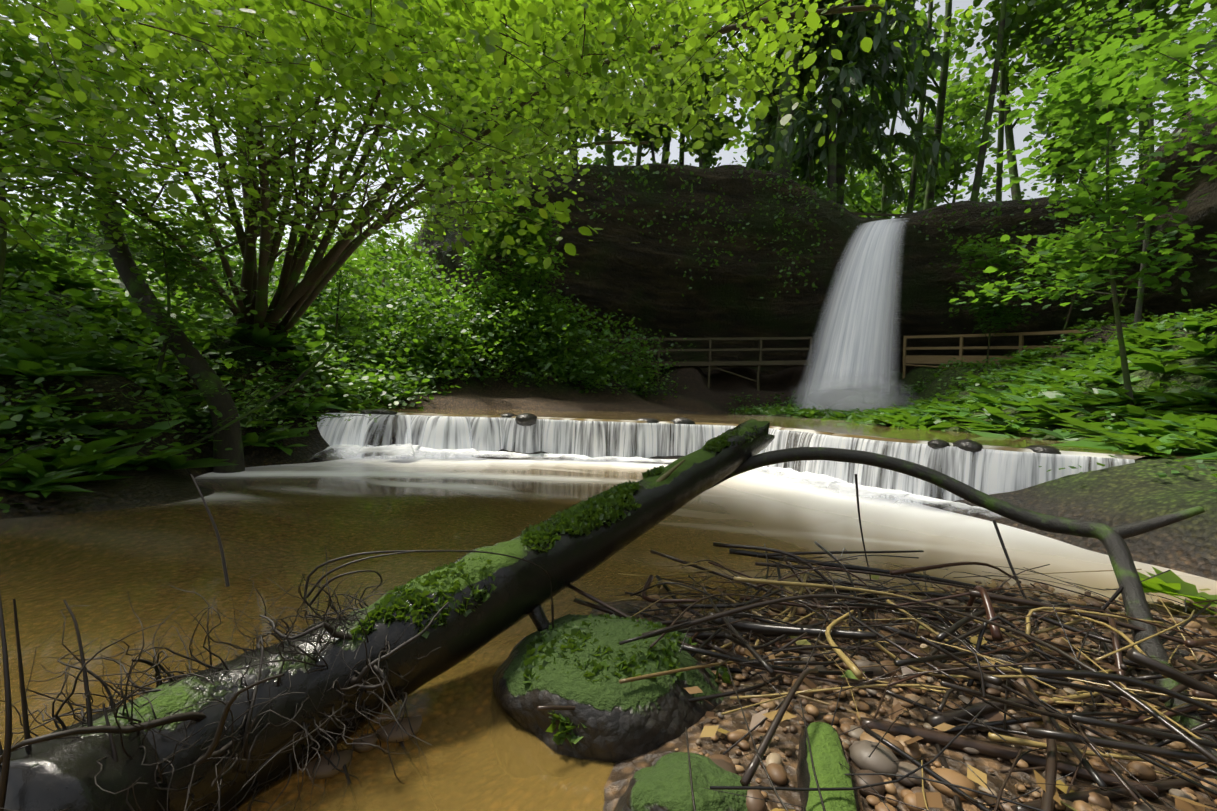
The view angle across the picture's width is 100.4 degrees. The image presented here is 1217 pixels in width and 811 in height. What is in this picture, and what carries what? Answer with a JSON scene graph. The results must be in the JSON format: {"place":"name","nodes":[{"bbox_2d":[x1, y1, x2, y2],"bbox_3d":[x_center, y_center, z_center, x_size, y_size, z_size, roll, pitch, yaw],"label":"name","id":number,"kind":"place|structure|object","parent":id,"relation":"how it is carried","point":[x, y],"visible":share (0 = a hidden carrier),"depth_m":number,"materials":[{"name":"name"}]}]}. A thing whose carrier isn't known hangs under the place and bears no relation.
{"place":"outdoors","nodes":[
{"label":"outdoors","id":0,"kind":"place"},
{"bbox_2d":[0,353,376,465],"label":"plants","id":1,"kind":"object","parent":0,"point":[76,447],"depth_m":5.87,"materials":[{"name":"green plant"}]},
{"bbox_2d":[0,455,1216,810],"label":"pool water","id":2,"kind":"structure","parent":0,"point":[286,527],"depth_m":3.08,"materials":[{"name":"brown liquid"}]},
{"bbox_2d":[323,443,999,517],"bbox_3d":[-0.292,0.805,7.178,11.051,0.248,3.726,2,1,15],"label":"water foam","id":3,"kind":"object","parent":2,"relation":"on","point":[404,449],"depth_m":7.40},
{"bbox_2d":[317,413,1134,503],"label":"cascade water","id":4,"kind":"structure","parent":2,"relation":"on","point":[999,471],"depth_m":7.74,"materials":[{"name":"white liquid"}]},
{"bbox_2d":[0,207,1216,810],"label":"ground","id":5,"kind":"structure","parent":0,"point":[1136,491],"depth_m":4.57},
{"bbox_2d":[54,11,244,472],"bbox_3d":[-6.944,-3.412,6.645,3.217,8.874,4.830,1,1,-43],"label":"leaning tree","id":6,"kind":"object","parent":5,"relation":"on","point":[223,404],"depth_m":6.07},
{"bbox_2d":[0,47,374,401],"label":"slope shrub stems","id":7,"kind":"object","parent":5,"relation":"on","point":[4,251],"visible":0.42,"depth_m":6.02,"materials":[{"name":"brown plant"}]},
{"bbox_2d":[0,262,424,497],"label":"undergrowth plants","id":8,"kind":"object","parent":5,"relation":"on","point":[117,460],"visible":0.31,"depth_m":5.39,"materials":[{"name":"green plant"}]},
{"bbox_2d":[0,0,499,512],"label":"bushes","id":9,"kind":"object","parent":5,"relation":"on","point":[24,258],"visible":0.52,"depth_m":6.33,"materials":[{"name":"green plant"}]},
{"bbox_2d":[173,343,333,455],"bbox_3d":[-4.433,0.070,5.603,2.442,1.735,0.167,2,1,-30],"label":"dead branch","id":10,"kind":"object","parent":5,"relation":"on","point":[315,363],"visible":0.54,"depth_m":5.93,"materials":[{"name":"brown wood"}]},
{"bbox_2d":[0,474,553,810],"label":"twig","id":11,"kind":"object","parent":5,"relation":"on","point":[7,749],"visible":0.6,"depth_m":1.02,"materials":[{"name":"black wood"}]},
{"bbox_2d":[0,419,774,810],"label":"fallen log","id":12,"kind":"object","parent":5,"relation":"on","point":[54,775],"visible":0.85,"depth_m":1.35,"materials":[{"name":"black wood"}]},
{"bbox_2d":[0,547,448,810],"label":"tangled twigs","id":13,"kind":"object","parent":12,"relation":"attached to","point":[210,754],"visible":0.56,"depth_m":1.23,"materials":[{"name":"black wood"}]},
{"bbox_2d":[304,716,421,778],"bbox_3d":[-0.668,0.945,1.416,0.309,0.043,0.077,1,1,-45],"label":"fallen log fungus","id":14,"kind":"object","parent":12,"relation":"on","point":[324,770],"visible":0.79,"depth_m":1.41},
{"bbox_2d":[350,423,759,747],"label":"moss tufts","id":15,"kind":"object","parent":12,"relation":"on","point":[598,508],"visible":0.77,"depth_m":1.74,"materials":[{"name":"green plant"}]},
{"bbox_2d":[656,459,684,481],"bbox_3d":[0.238,0.419,2.552,0.381,0.287,0.062,2,1,-27],"label":"log branch stub","id":16,"kind":"object","parent":12,"relation":"attached to","point":[664,476],"visible":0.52,"depth_m":2.60,"materials":[{"name":"brown wood"}]},
{"bbox_2d":[341,274,488,342],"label":"wire fence posts","id":17,"kind":"object","parent":5,"relation":"on","point":[383,281],"visible":0.04,"depth_m":14.60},
{"bbox_2d":[320,278,484,334],"bbox_3d":[-6.087,-2.568,14.817,5.134,2.141,0.292,2,1,-32],"label":"wire fence","id":18,"kind":"object","parent":17,"relation":"attached to","point":[392,289],"visible":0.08,"depth_m":14.67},
{"bbox_2d":[143,183,695,399],"bbox_3d":[-3.964,-3.598,15.828,14.175,6.866,10.995,2,1,1],"label":"bush","id":19,"kind":"object","parent":5,"relation":"on","point":[523,340],"depth_m":15.14,"materials":[{"name":"green plant"}]},
{"bbox_2d":[0,0,972,340],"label":"hazel tree","id":20,"kind":"object","parent":5,"relation":"on","point":[284,38],"depth_m":4.01,"materials":[{"name":"green plant"}]},
{"bbox_2d":[493,614,723,761],"bbox_3d":[-0.003,1.035,1.784,0.744,0.509,0.749,1,1,-41],"label":"boulder","id":21,"kind":"object","parent":5,"relation":"on","point":[622,721],"visible":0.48,"depth_m":1.55,"materials":[{"name":"green plant"}]},
{"bbox_2d":[614,752,750,810],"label":"mossy rock","id":22,"kind":"object","parent":5,"relation":"on","point":[662,783],"visible":0.92,"depth_m":1.19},
{"bbox_2d":[606,337,811,390],"bbox_3d":[4.112,-1.766,21.445,8.496,2.458,1.430,2,1,-3],"label":"boardwalk fence","id":23,"kind":"object","parent":5,"relation":"on","point":[709,364],"visible":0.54,"depth_m":20.84,"materials":[{"name":"brown wood"}]},
{"bbox_2d":[509,0,959,212],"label":"tree","id":24,"kind":"object","parent":5,"relation":"on","point":[853,75],"visible":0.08,"depth_m":22.98,"materials":[{"name":"green plant"}]},
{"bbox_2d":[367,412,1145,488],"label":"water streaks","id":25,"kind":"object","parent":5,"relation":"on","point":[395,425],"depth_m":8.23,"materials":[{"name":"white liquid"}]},
{"bbox_2d":[359,408,1060,454],"bbox_3d":[0.273,0.304,7.783,9.796,0.252,2.651,2,1,20],"label":"cascade rock","id":26,"kind":"object","parent":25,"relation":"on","point":[526,419],"visible":0.6,"depth_m":8.15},
{"bbox_2d":[365,0,1216,218],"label":"forest tree","id":27,"kind":"object","parent":5,"relation":"on","point":[1028,14],"depth_m":24.48,"materials":[{"name":"green plant"}]},
{"bbox_2d":[393,99,1216,376],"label":"cliff rock","id":28,"kind":"object","parent":5,"relation":"on","point":[615,265],"visible":0.29,"depth_m":20.38,"materials":[{"name":"brown stone"}]},
{"bbox_2d":[387,94,1216,262],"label":"cliff rim plants","id":29,"kind":"object","parent":28,"relation":"on","point":[949,206],"visible":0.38,"depth_m":19.34,"materials":[{"name":"green plant"}]},
{"bbox_2d":[566,164,1092,332],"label":"cliff hanging plants","id":30,"kind":"object","parent":28,"relation":"attached to","point":[779,221],"visible":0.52,"depth_m":19.34,"materials":[{"name":"green plant"}]},
{"bbox_2d":[794,218,906,412],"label":"waterfall water","id":31,"kind":"structure","parent":28,"relation":"on","point":[854,342],"depth_m":18.73,"materials":[{"name":"white liquid"}]},
{"bbox_2d":[796,722,862,810],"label":"mossy log","id":32,"kind":"object","parent":5,"relation":"on","point":[829,755],"visible":0.9,"depth_m":1.13,"materials":[{"name":"green plant"}]},
{"bbox_2d":[537,529,1216,810],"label":"stick pile","id":33,"kind":"object","parent":5,"relation":"on","point":[740,630],"visible":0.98,"depth_m":1.67,"materials":[{"name":"brown wood"}]},
{"bbox_2d":[851,212,913,217],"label":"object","id":34,"kind":"object","parent":5,"relation":"on","point":[878,214],"visible":0.04,"depth_m":23.77,"materials":[{"name":"brown liquid"}]},
{"bbox_2d":[636,578,1216,810],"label":"gravel pebbles","id":35,"kind":"object","parent":5,"relation":"on","point":[862,744],"visible":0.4,"depth_m":1.57,"materials":[{"name":"brown gravel"}]},
{"bbox_2d":[660,573,1216,810],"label":"fallen leaves","id":36,"kind":"object","parent":5,"relation":"on","point":[933,799],"visible":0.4,"depth_m":1.47,"materials":[{"name":"brown plant"}]},
{"bbox_2d":[707,447,1216,777],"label":"arching branch","id":37,"kind":"object","parent":5,"relation":"on","point":[1111,539],"visible":0.88,"depth_m":2.22,"materials":[{"name":"black wood"}]},
{"bbox_2d":[727,304,1216,491],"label":"ground cover plants","id":38,"kind":"object","parent":5,"relation":"on","point":[768,409],"visible":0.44,"depth_m":11.39,"materials":[{"name":"green plant"}]},
{"bbox_2d":[902,329,1090,378],"bbox_3d":[13.410,-1.732,16.839,0.939,1.906,7.724,2,1,-18],"label":"path fence","id":39,"kind":"object","parent":5,"relation":"on","point":[910,360],"visible":0.52,"depth_m":18.73,"materials":[{"name":"brown wood"}]},
{"bbox_2d":[779,313,1216,458],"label":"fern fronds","id":40,"kind":"object","parent":5,"relation":"on","point":[1159,424],"visible":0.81,"depth_m":7.80,"materials":[{"name":"green plant"}]},
{"bbox_2d":[946,147,1159,361],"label":"small trees","id":41,"kind":"object","parent":5,"relation":"on","point":[979,263],"depth_m":16.62,"materials":[{"name":"green plant"}]},
{"bbox_2d":[949,0,1216,405],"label":"maple tree","id":42,"kind":"object","parent":5,"relation":"on","point":[1079,81],"depth_m":6.83,"materials":[{"name":"green plant"}]},
{"bbox_2d":[1137,567,1216,613],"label":"waterside plant leaves","id":43,"kind":"object","parent":5,"relation":"on","point":[1171,583],"visible":0.69,"depth_m":2.65,"materials":[{"name":"green plant"}]},
{"bbox_2d":[0,0,1216,260],"label":"sky","id":44,"kind":"structure","parent":0,"point":[1020,132],"materials":[{"name":"white"}]},
{"bbox_2d":[340,408,1186,458],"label":"pool water","id":45,"kind":"structure","parent":0,"point":[863,431],"depth_m":8.52,"materials":[{"name":"liquid"}]},
{"bbox_2d":[790,372,910,414],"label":"mist","id":46,"kind":"structure","parent":0,"point":[887,387],"depth_m":17.13,"materials":[{"name":"white liquid"}]},
{"bbox_2d":[817,387,900,411],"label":"mist","id":47,"kind":"structure","parent":0,"point":[895,398],"depth_m":17.27,"materials":[{"name":"white liquid"}]},
{"bbox_2d":[818,375,912,409],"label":"mist","id":48,"kind":"structure","parent":0,"point":[870,392],"depth_m":17.30,"materials":[{"name":"white liquid"}]},
{"bbox_2d":[817,384,917,413],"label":"mist","id":49,"kind":"structure","parent":0,"point":[896,394],"depth_m":16.78,"materials":[{"name":"white liquid"}]},
{"bbox_2d":[871,393,914,407],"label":"mist","id":50,"kind":"structure","parent":0,"point":[897,400],"depth_m":17.72,"materials":[{"name":"white liquid"}]},
{"bbox_2d":[854,474,1216,746],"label":"twigs","id":51,"kind":"object","parent":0,"point":[1200,727],"visible":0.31,"depth_m":2.33,"materials":[{"name":"brown wood"}]}
]}

